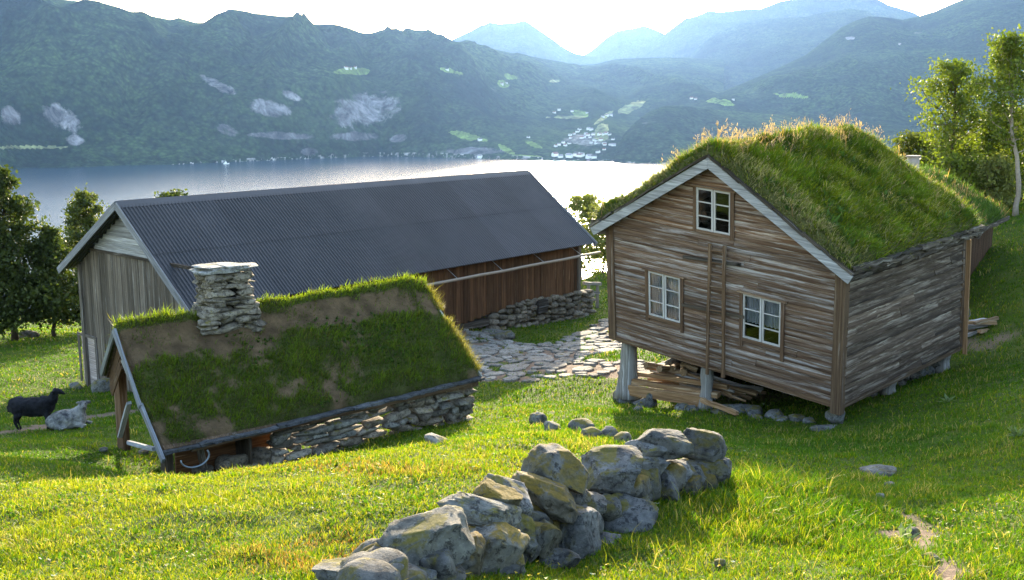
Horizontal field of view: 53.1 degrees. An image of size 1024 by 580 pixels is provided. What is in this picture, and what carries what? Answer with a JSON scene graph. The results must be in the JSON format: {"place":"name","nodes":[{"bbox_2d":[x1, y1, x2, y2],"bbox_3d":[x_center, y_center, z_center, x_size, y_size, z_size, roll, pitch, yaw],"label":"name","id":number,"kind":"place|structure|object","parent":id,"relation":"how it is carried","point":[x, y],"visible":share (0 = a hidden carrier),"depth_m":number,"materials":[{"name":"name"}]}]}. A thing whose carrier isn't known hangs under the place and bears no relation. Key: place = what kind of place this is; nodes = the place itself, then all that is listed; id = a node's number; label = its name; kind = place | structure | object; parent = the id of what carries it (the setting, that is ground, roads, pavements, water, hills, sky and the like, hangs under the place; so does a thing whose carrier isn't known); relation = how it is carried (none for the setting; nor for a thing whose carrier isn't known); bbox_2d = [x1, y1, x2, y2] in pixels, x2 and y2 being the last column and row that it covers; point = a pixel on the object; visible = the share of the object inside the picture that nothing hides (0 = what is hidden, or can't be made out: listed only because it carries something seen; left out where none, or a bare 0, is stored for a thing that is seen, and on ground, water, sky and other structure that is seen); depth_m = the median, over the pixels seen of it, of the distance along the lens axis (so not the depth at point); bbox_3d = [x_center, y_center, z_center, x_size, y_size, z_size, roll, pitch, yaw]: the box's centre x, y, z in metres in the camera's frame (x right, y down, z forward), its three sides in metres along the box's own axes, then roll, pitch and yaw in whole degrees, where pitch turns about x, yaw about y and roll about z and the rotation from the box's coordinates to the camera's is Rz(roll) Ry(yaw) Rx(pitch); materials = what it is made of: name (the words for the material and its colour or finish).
{"place":"outdoors","nodes":[
{"label":"outdoors","id":0,"kind":"place"},
{"bbox_2d":[4,156,669,311],"bbox_3d":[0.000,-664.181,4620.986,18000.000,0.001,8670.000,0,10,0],"label":"fjord water","id":1,"kind":"structure","parent":0,"point":[51,189],"depth_m":2558.85,"materials":[{"name":"blue liquid"}]},
{"bbox_2d":[0,0,723,168],"bbox_3d":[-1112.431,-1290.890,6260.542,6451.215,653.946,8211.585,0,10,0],"label":"mountain","id":2,"kind":"structure","parent":0,"point":[88,83],"depth_m":3459.96,"materials":[{"name":"green plant"}]},
{"bbox_2d":[0,194,1023,579],"bbox_3d":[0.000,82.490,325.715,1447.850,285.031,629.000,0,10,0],"label":"meadow ground","id":3,"kind":"structure","parent":0,"point":[946,571],"depth_m":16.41,"materials":[{"name":"green plant"}]},
{"bbox_2d":[0,230,65,339],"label":"alder tree","id":4,"kind":"object","parent":3,"relation":"on","point":[10,322],"visible":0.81,"depth_m":45.54,"materials":[{"name":"green plant"}]},
{"bbox_2d":[7,388,64,429],"bbox_3d":[-10.846,2.722,23.354,1.315,1.008,0.434,0,10,0],"label":"sheep","id":5,"kind":"object","parent":3,"relation":"on","point":[18,407],"visible":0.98,"depth_m":23.21},
{"bbox_2d":[0,164,81,340],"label":"alder tree","id":6,"kind":"object","parent":3,"relation":"on","point":[16,209],"visible":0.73,"depth_m":46.14,"materials":[{"name":"green plant"}]},
{"bbox_2d":[4,223,80,336],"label":"alder tree","id":7,"kind":"object","parent":3,"relation":"on","point":[47,236],"visible":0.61,"depth_m":46.79,"materials":[{"name":"green plant"}]},
{"bbox_2d":[45,400,91,429],"bbox_3d":[-10.146,2.875,23.420,0.999,0.683,0.624,-4,11,-22],"label":"sheep","id":8,"kind":"object","parent":3,"relation":"on","point":[72,418],"visible":0.95,"depth_m":23.27},
{"bbox_2d":[57,183,109,303],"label":"alder tree","id":9,"kind":"object","parent":3,"relation":"on","point":[84,218],"visible":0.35,"depth_m":51.97,"materials":[{"name":"green plant"}]},
{"bbox_2d":[91,378,109,392],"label":"field stone","id":10,"kind":"object","parent":3,"relation":"on","point":[101,384],"visible":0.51,"depth_m":32.84,"materials":[{"name":"stone"}]},
{"bbox_2d":[154,188,187,197],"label":"alder tree","id":11,"kind":"object","parent":3,"relation":"on","point":[171,193],"visible":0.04,"depth_m":55.89,"materials":[{"name":"green plant"}]},
{"bbox_2d":[100,262,484,474],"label":"stone shed","id":12,"kind":"structure","parent":3,"relation":"on","point":[229,371],"depth_m":20.07,"materials":[{"name":"green stone"}]},
{"bbox_2d":[57,170,600,391],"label":"barn","id":13,"kind":"structure","parent":3,"relation":"on","point":[498,250],"depth_m":35.02,"materials":[{"name":"silver metal"}]},
{"bbox_2d":[77,332,99,382],"bbox_3d":[-14.023,2.293,34.028,1.296,1.692,0.129,9,14,40],"label":"door","id":14,"kind":"structure","parent":13,"relation":"in","point":[92,341],"depth_m":33.97,"materials":[{"name":"grey wood"}]},
{"bbox_2d":[537,299,548,313],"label":"vent window","id":15,"kind":"structure","parent":13,"relation":"in","point":[542,305],"depth_m":40.77,"materials":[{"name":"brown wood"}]},
{"bbox_2d":[312,557,345,579],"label":"wall boulder","id":16,"kind":"object","parent":3,"relation":"on","point":[326,569],"depth_m":6.03,"materials":[{"name":"stone"}]},
{"bbox_2d":[335,557,400,579],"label":"packing stone","id":17,"kind":"object","parent":3,"relation":"on","point":[364,568],"visible":1,"depth_m":5.91,"materials":[{"name":"stone"}]},
{"bbox_2d":[340,551,403,571],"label":"packing stone","id":18,"kind":"object","parent":3,"relation":"on","point":[363,554],"visible":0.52,"depth_m":6.09,"materials":[{"name":"stone"}]},
{"bbox_2d":[368,547,407,579],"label":"packing stone","id":19,"kind":"object","parent":3,"relation":"on","point":[389,555],"visible":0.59,"depth_m":6.07,"materials":[{"name":"stone"}]},
{"bbox_2d":[408,563,426,579],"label":"packing stone","id":20,"kind":"object","parent":3,"relation":"on","point":[413,570],"visible":0.48,"depth_m":6.10,"materials":[{"name":"stone"}]},
{"bbox_2d":[376,505,475,566],"bbox_3d":[-0.556,1.626,6.594,0.644,0.382,0.492,-5,12,-27],"label":"wall boulder","id":21,"kind":"object","parent":3,"relation":"on","point":[415,538],"depth_m":6.47,"materials":[{"name":"stone"}]},
{"bbox_2d":[424,433,447,444],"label":"field stone","id":22,"kind":"object","parent":3,"relation":"on","point":[431,437],"visible":0.65,"depth_m":13.00,"materials":[{"name":"stone"}]},
{"bbox_2d":[418,548,455,579],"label":"packing stone","id":23,"kind":"object","parent":3,"relation":"on","point":[441,562],"visible":0.63,"depth_m":6.32,"materials":[{"name":"stone"}]},
{"bbox_2d":[435,564,465,579],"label":"packing stone","id":24,"kind":"object","parent":3,"relation":"on","point":[460,573],"visible":0.23,"depth_m":6.43,"materials":[{"name":"stone"}]},
{"bbox_2d":[470,531,486,576],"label":"wall boulder","id":25,"kind":"object","parent":3,"relation":"on","point":[480,545],"depth_m":6.72,"materials":[{"name":"stone"}]},
{"bbox_2d":[489,330,514,339],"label":"field stone","id":26,"kind":"object","parent":3,"relation":"on","point":[507,335],"visible":0.81,"depth_m":37.04,"materials":[{"name":"stone"}]},
{"bbox_2d":[0,370,1023,579],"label":"clover","id":27,"kind":"object","parent":3,"relation":"on","point":[135,530],"visible":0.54,"depth_m":8.88,"materials":[{"name":"green plant"}]},
{"bbox_2d":[0,400,1023,579],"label":"wildflower","id":28,"kind":"object","parent":3,"relation":"on","point":[804,571],"visible":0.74,"depth_m":8.66,"materials":[{"name":"white plant"}]},
{"bbox_2d":[2,324,1023,579],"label":"seed stalk grass","id":29,"kind":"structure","parent":3,"relation":"on","point":[660,502],"depth_m":9.20,"materials":[{"name":"plant"}]},
{"bbox_2d":[500,554,525,575],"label":"wall boulder","id":30,"kind":"object","parent":3,"relation":"on","point":[519,567],"depth_m":6.96,"materials":[{"name":"stone"}]},
{"bbox_2d":[469,522,530,574],"bbox_3d":[-0.166,1.786,7.068,0.591,0.368,0.498,0,10,0],"label":"wall boulder","id":31,"kind":"object","parent":30,"relation":"on","point":[506,544],"depth_m":6.93,"materials":[{"name":"stone"}]},
{"bbox_2d":[523,544,540,563],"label":"packing stone","id":32,"kind":"object","parent":3,"relation":"on","point":[529,558],"visible":0.1,"depth_m":7.48,"materials":[{"name":"stone"}]},
{"bbox_2d":[520,513,537,557],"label":"wall boulder","id":33,"kind":"object","parent":32,"relation":"on","point":[528,525],"depth_m":7.40,"materials":[{"name":"stone"}]},
{"bbox_2d":[483,473,532,515],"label":"wall boulder","id":34,"kind":"object","parent":33,"relation":"on","point":[526,505],"depth_m":7.62,"materials":[{"name":"stone"}]},
{"bbox_2d":[529,411,546,425],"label":"field stone","id":35,"kind":"object","parent":3,"relation":"on","point":[537,416],"visible":0.6,"depth_m":18.66,"materials":[{"name":"stone"}]},
{"bbox_2d":[539,548,580,568],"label":"wall boulder","id":36,"kind":"object","parent":3,"relation":"on","point":[567,557],"depth_m":7.67,"materials":[{"name":"stone"}]},
{"bbox_2d":[558,507,601,558],"bbox_3d":[0.522,1.956,8.152,0.413,0.468,0.386,-3,11,-17],"label":"wall boulder","id":37,"kind":"object","parent":3,"relation":"on","point":[581,537],"depth_m":8.02,"materials":[{"name":"stone"}]},
{"bbox_2d":[511,471,578,524],"bbox_3d":[0.267,1.628,8.078,0.556,0.410,0.461,0,10,0],"label":"wall boulder","id":38,"kind":"object","parent":37,"relation":"on","point":[552,499],"depth_m":7.92,"materials":[{"name":"stone"}]},
{"bbox_2d":[568,418,594,430],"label":"field stone","id":39,"kind":"object","parent":3,"relation":"on","point":[582,423],"visible":0.69,"depth_m":16.25,"materials":[{"name":"stone"}]},
{"bbox_2d":[559,184,607,280],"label":"willow bush","id":40,"kind":"object","parent":3,"relation":"on","point":[578,203],"visible":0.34,"depth_m":57.94,"materials":[{"name":"green plant"}]},
{"bbox_2d":[576,503,603,533],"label":"packing stone","id":41,"kind":"object","parent":3,"relation":"on","point":[601,523],"visible":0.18,"depth_m":8.37,"materials":[{"name":"stone"}]},
{"bbox_2d":[570,489,591,503],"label":"packing stone","id":42,"kind":"object","parent":41,"relation":"on","point":[584,498],"visible":0.15,"depth_m":8.50,"materials":[{"name":"stone"}]},
{"bbox_2d":[521,443,588,494],"bbox_3d":[0.356,1.471,8.430,0.574,0.412,0.532,0,10,0],"label":"wall boulder","id":43,"kind":"object","parent":42,"relation":"on","point":[556,462],"depth_m":8.27,"materials":[{"name":"stone"}]},
{"bbox_2d":[581,427,601,437],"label":"field stone","id":44,"kind":"object","parent":3,"relation":"on","point":[590,430],"visible":0.66,"depth_m":14.57,"materials":[{"name":"stone"}]},
{"bbox_2d":[582,281,601,307],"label":"hitching rail","id":45,"kind":"object","parent":3,"relation":"on","point":[596,292],"visible":0.64,"depth_m":44.95,"materials":[{"name":"grey wood"}]},
{"bbox_2d":[581,201,605,273],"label":"willow bush","id":46,"kind":"object","parent":3,"relation":"on","point":[601,244],"visible":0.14,"depth_m":54.15,"materials":[{"name":"green plant"}]},
{"bbox_2d":[601,426,617,436],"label":"field stone","id":47,"kind":"object","parent":3,"relation":"on","point":[606,430],"visible":0.62,"depth_m":14.78,"materials":[{"name":"stone"}]},
{"bbox_2d":[600,532,621,543],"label":"wall boulder","id":48,"kind":"object","parent":3,"relation":"on","point":[608,536],"depth_m":8.37,"materials":[{"name":"stone"}]},
{"bbox_2d":[601,493,621,521],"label":"packing stone","id":49,"kind":"object","parent":3,"relation":"on","point":[613,511],"visible":0.61,"depth_m":8.71,"materials":[{"name":"stone"}]},
{"bbox_2d":[612,431,630,443],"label":"field stone","id":50,"kind":"object","parent":3,"relation":"on","point":[621,436],"visible":0.57,"depth_m":13.82,"materials":[{"name":"stone"}]},
{"bbox_2d":[604,493,658,532],"bbox_3d":[0.952,2.013,8.976,0.645,0.456,0.648,0,10,0],"label":"wall boulder","id":51,"kind":"object","parent":3,"relation":"on","point":[636,511],"depth_m":8.74,"materials":[{"name":"stone"}]},
{"bbox_2d":[633,398,656,406],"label":"foundation stone","id":52,"kind":"object","parent":3,"relation":"on","point":[642,401],"visible":0.47,"depth_m":24.64,"materials":[{"name":"stone"}]},
{"bbox_2d":[628,385,700,406],"bbox_3d":[3.682,2.527,24.374,2.243,0.375,0.127,9,14,42],"label":"timber plank","id":53,"kind":"object","parent":52,"relation":"on","point":[669,396],"visible":0.94,"depth_m":24.32,"materials":[{"name":"brown wood"}]},
{"bbox_2d":[631,378,720,397],"bbox_3d":[3.874,2.331,24.355,2.403,0.241,0.180,9,14,41],"label":"timber plank","id":54,"kind":"object","parent":53,"relation":"on","point":[669,387],"visible":0.96,"depth_m":24.36,"materials":[{"name":"brown wood"}]},
{"bbox_2d":[648,468,661,500],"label":"packing stone","id":55,"kind":"object","parent":3,"relation":"on","point":[657,489],"visible":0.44,"depth_m":9.36,"materials":[{"name":"stone"}]},
{"bbox_2d":[640,468,653,488],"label":"wall boulder","id":56,"kind":"object","parent":55,"relation":"on","point":[645,472],"depth_m":9.34,"materials":[{"name":"stone"}]},
{"bbox_2d":[629,474,649,497],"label":"packing stone","id":57,"kind":"object","parent":56,"relation":"on","point":[641,485],"visible":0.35,"depth_m":9.08,"materials":[{"name":"stone"}]},
{"bbox_2d":[581,444,643,494],"bbox_3d":[0.897,1.634,9.195,0.577,0.384,0.536,0,10,0],"label":"wall boulder","id":58,"kind":"object","parent":57,"relation":"on","point":[611,469],"depth_m":9.04,"materials":[{"name":"stone"}]},
{"bbox_2d":[658,469,679,501],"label":"wall boulder","id":59,"kind":"object","parent":3,"relation":"on","point":[667,477],"depth_m":9.49,"materials":[{"name":"stone"}]},
{"bbox_2d":[679,475,702,495],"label":"wall boulder","id":60,"kind":"object","parent":3,"relation":"on","point":[693,482],"depth_m":9.85,"materials":[{"name":"stone"}]},
{"bbox_2d":[666,459,693,483],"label":"wall boulder","id":61,"kind":"object","parent":60,"relation":"on","point":[689,471],"depth_m":9.83,"materials":[{"name":"stone"}]},
{"bbox_2d":[700,397,738,414],"bbox_3d":[4.660,2.615,23.047,0.112,0.140,1.159,-6,12,-31],"label":"timber plank","id":62,"kind":"object","parent":3,"relation":"on","point":[729,410],"visible":1,"depth_m":23.01,"materials":[{"name":"brown wood"}]},
{"bbox_2d":[711,404,748,413],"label":"foundation stone","id":63,"kind":"object","parent":3,"relation":"on","point":[740,408],"visible":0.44,"depth_m":23.20,"materials":[{"name":"stone"}]},
{"bbox_2d":[589,113,987,415],"bbox_3d":[6.908,-0.641,25.239,7.227,7.531,8.047,10,14,42],"label":"cabin","id":64,"kind":"object","parent":3,"relation":"on","point":[848,261],"visible":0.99,"depth_m":22.88,"materials":[{"name":"brown wood"}]},
{"bbox_2d":[642,267,684,332],"bbox_3d":[3.550,0.227,23.853,1.161,1.427,0.206,9,14,41],"label":"window","id":65,"kind":"structure","parent":64,"relation":"in","point":[658,283],"depth_m":23.84,"materials":[{"name":"white paint"}]},
{"bbox_2d":[690,184,736,240],"bbox_3d":[4.421,-1.718,22.564,1.146,1.188,0.110,9,14,41],"label":"window","id":66,"kind":"structure","parent":64,"relation":"in","point":[696,228],"depth_m":22.55,"materials":[{"name":"white paint"}]},
{"bbox_2d":[705,243,726,377],"bbox_3d":[4.549,0.464,22.770,0.518,2.992,0.071,9,14,41],"label":"ladder","id":67,"kind":"object","parent":64,"relation":"attached to","point":[723,299],"visible":1,"depth_m":22.75,"materials":[{"name":"brown wood"}]},
{"bbox_2d":[737,290,786,361],"bbox_3d":[5.416,0.767,22.214,1.189,1.438,0.183,9,14,42],"label":"window","id":68,"kind":"structure","parent":64,"relation":"in","point":[758,309],"depth_m":22.17,"materials":[{"name":"white paint"}]},
{"bbox_2d":[825,409,844,424],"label":"foundation stone","id":69,"kind":"object","parent":3,"relation":"on","point":[832,418],"visible":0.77,"depth_m":21.44,"materials":[{"name":"stone"}]},
{"bbox_2d":[859,464,896,476],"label":"field stone","id":70,"kind":"object","parent":3,"relation":"on","point":[885,469],"visible":0.72,"depth_m":13.57,"materials":[{"name":"stone"}]},
{"bbox_2d":[898,523,920,541],"bbox_3d":[3.207,1.984,8.290,0.205,0.105,0.293,8,13,36],"label":"thistle","id":71,"kind":"object","parent":3,"relation":"on","point":[901,528],"visible":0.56,"depth_m":8.35,"materials":[{"name":"green plant"}]},
{"bbox_2d":[887,129,943,169],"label":"birch tree","id":72,"kind":"object","parent":3,"relation":"on","point":[911,146],"visible":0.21,"depth_m":45.24,"materials":[{"name":"green plant"}]},
{"bbox_2d":[890,54,1016,177],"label":"birch tree","id":73,"kind":"object","parent":3,"relation":"on","point":[955,72],"visible":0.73,"depth_m":41.93,"materials":[{"name":"green plant"}]},
{"bbox_2d":[906,155,1010,275],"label":"outbuilding","id":74,"kind":"structure","parent":3,"relation":"on","point":[993,213],"depth_m":33.52,"materials":[{"name":"green plant"}]},
{"bbox_2d":[919,146,1010,193],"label":"bush","id":75,"kind":"object","parent":3,"relation":"on","point":[960,166],"visible":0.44,"depth_m":40.30,"materials":[{"name":"green plant"}]},
{"bbox_2d":[955,103,1023,208],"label":"birch tree","id":76,"kind":"object","parent":3,"relation":"on","point":[988,146],"visible":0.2,"depth_m":43.03,"materials":[{"name":"green plant"}]},
{"bbox_2d":[961,24,1023,215],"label":"birch tree","id":77,"kind":"object","parent":3,"relation":"on","point":[1006,62],"visible":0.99,"depth_m":38.41,"materials":[{"name":"green plant"}]},
{"bbox_2d":[961,149,1023,213],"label":"bush","id":78,"kind":"object","parent":3,"relation":"on","point":[996,166],"visible":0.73,"depth_m":39.63,"materials":[{"name":"green plant"}]},
{"bbox_2d":[965,104,1023,201],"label":"birch tree","id":79,"kind":"object","parent":3,"relation":"on","point":[1022,165],"visible":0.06,"depth_m":46.01,"materials":[{"name":"green plant"}]},
{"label":"packing stone","id":80,"kind":"object","parent":3,"relation":"on","visible":0},
{"bbox_2d":[688,460,717,489],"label":"packing stone","id":81,"kind":"object","parent":80,"relation":"on","point":[711,479],"visible":0.45,"depth_m":10.14,"materials":[{"name":"stone"}]},
{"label":"packing stone","id":82,"kind":"object","parent":3,"relation":"on","visible":0},
{"bbox_2d":[666,462,686,489],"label":"packing stone","id":83,"kind":"object","parent":82,"relation":"on","point":[677,471],"visible":0.4,"depth_m":9.70,"materials":[{"name":"stone"}]},
{"bbox_2d":[72,0,960,54],"label":"sky","id":84,"kind":"structure","parent":0,"point":[579,26],"materials":[{"name":"white"}]},
{"bbox_2d":[452,20,600,64],"bbox_3d":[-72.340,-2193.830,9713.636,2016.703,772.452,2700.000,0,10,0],"label":"mountain","id":85,"kind":"structure","parent":0,"point":[525,38],"depth_m":9851.69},
{"bbox_2d":[455,318,664,382],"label":"path","id":86,"kind":"structure","parent":0,"point":[538,356],"depth_m":32.75,"materials":[{"name":"grey stone"}]},
{"bbox_2d":[585,26,663,62],"bbox_3d":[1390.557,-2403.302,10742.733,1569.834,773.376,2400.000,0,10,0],"label":"mountain","id":87,"kind":"structure","parent":0,"point":[636,42],"depth_m":10810.07,"materials":[{"name":"blue"}]},
{"bbox_2d":[637,0,918,57],"bbox_3d":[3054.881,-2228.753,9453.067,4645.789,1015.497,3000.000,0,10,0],"label":"mountain","id":88,"kind":"structure","parent":0,"point":[686,37],"depth_m":9683.26,"materials":[{"name":"blue"}]},
{"bbox_2d":[688,9,874,90],"bbox_3d":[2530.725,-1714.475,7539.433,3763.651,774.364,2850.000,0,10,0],"label":"mountain","id":89,"kind":"structure","parent":0,"point":[745,52],"depth_m":7562.95,"materials":[{"name":"blue"}]},
{"bbox_2d":[614,106,1011,168],"bbox_3d":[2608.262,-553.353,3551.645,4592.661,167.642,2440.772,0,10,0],"label":"hill","id":90,"kind":"structure","parent":0,"point":[653,136],"depth_m":3475.18,"materials":[{"name":"blue"}]},
{"bbox_2d":[707,0,1023,123],"bbox_3d":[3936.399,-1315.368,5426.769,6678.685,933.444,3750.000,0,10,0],"label":"mountain","id":91,"kind":"structure","parent":0,"point":[858,69],"depth_m":4553.62,"materials":[{"name":"blue"}]},
{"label":"packing stone","id":92,"kind":"object","parent":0,"visible":0},
{"bbox_2d":[537,519,561,558],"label":"wall boulder","id":93,"kind":"object","parent":92,"relation":"on","point":[549,538],"depth_m":7.60,"materials":[{"name":"stone"}]},
{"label":"timber pole","id":94,"kind":"object","parent":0,"visible":0},
{"bbox_2d":[653,370,734,392],"bbox_3d":[4.349,2.181,24.578,0.134,0.157,2.560,-8,13,-37],"label":"timber pole","id":95,"kind":"object","parent":94,"relation":"on","point":[731,390],"visible":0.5,"depth_m":24.64,"materials":[{"name":"brown wood"}]},
{"bbox_2d":[637,371,729,389],"bbox_3d":[4.047,2.152,24.474,2.550,0.240,0.161,9,14,41],"label":"timber plank","id":96,"kind":"object","parent":95,"relation":"on","point":[678,379],"visible":0.89,"depth_m":24.47,"materials":[{"name":"brown wood"}]},
{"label":"timber pole","id":97,"kind":"object","parent":94,"relation":"on","visible":0},
{"bbox_2d":[668,370,757,396],"bbox_3d":[4.767,2.208,24.575,2.350,0.335,0.184,7,12,33],"label":"timber pole","id":98,"kind":"object","parent":97,"relation":"on","point":[735,388],"visible":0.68,"depth_m":24.20,"materials":[{"name":"brown wood"}]},
{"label":"packing stone","id":99,"kind":"object","parent":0,"visible":0},
{"bbox_2d":[682,428,726,461],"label":"wall boulder","id":100,"kind":"object","parent":99,"relation":"on","point":[710,446],"depth_m":10.25,"materials":[{"name":"stone"}]},
{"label":"packing stone","id":101,"kind":"object","parent":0,"visible":0},
{"bbox_2d":[689,459,729,481],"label":"wall boulder","id":102,"kind":"object","parent":101,"relation":"on","point":[719,469],"depth_m":10.21,"materials":[{"name":"stone"}]},
{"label":"packing stone","id":103,"kind":"object","parent":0,"visible":0},
{"bbox_2d":[642,456,670,474],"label":"wall boulder","id":104,"kind":"object","parent":103,"relation":"on","point":[660,464],"depth_m":9.51,"materials":[{"name":"stone"}]},
{"bbox_2d":[625,439,667,457],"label":"wall boulder","id":105,"kind":"object","parent":104,"relation":"on","point":[647,449],"depth_m":9.64,"materials":[{"name":"stone"}]},
{"bbox_2d":[638,428,693,459],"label":"wall boulder","id":106,"kind":"object","parent":104,"relation":"on","point":[677,444],"depth_m":9.64,"materials":[{"name":"stone"}]},
{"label":"packing stone","id":107,"kind":"object","parent":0,"visible":0},
{"bbox_2d":[436,491,521,526],"bbox_3d":[-0.172,1.577,7.307,0.423,0.273,0.707,9,14,41],"label":"wall boulder","id":108,"kind":"object","parent":107,"relation":"on","point":[479,510],"depth_m":7.17,"materials":[{"name":"stone"}]},
{"bbox_2d":[473,477,522,505],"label":"wall boulder","id":109,"kind":"object","parent":108,"relation":"on","point":[488,488],"depth_m":7.42,"materials":[{"name":"stone"}]},
{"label":"packing stone","id":110,"kind":"object","parent":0,"visible":0},
{"bbox_2d":[581,491,606,514],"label":"wall boulder","id":111,"kind":"object","parent":110,"relation":"on","point":[598,502],"depth_m":8.53,"materials":[{"name":"stone"}]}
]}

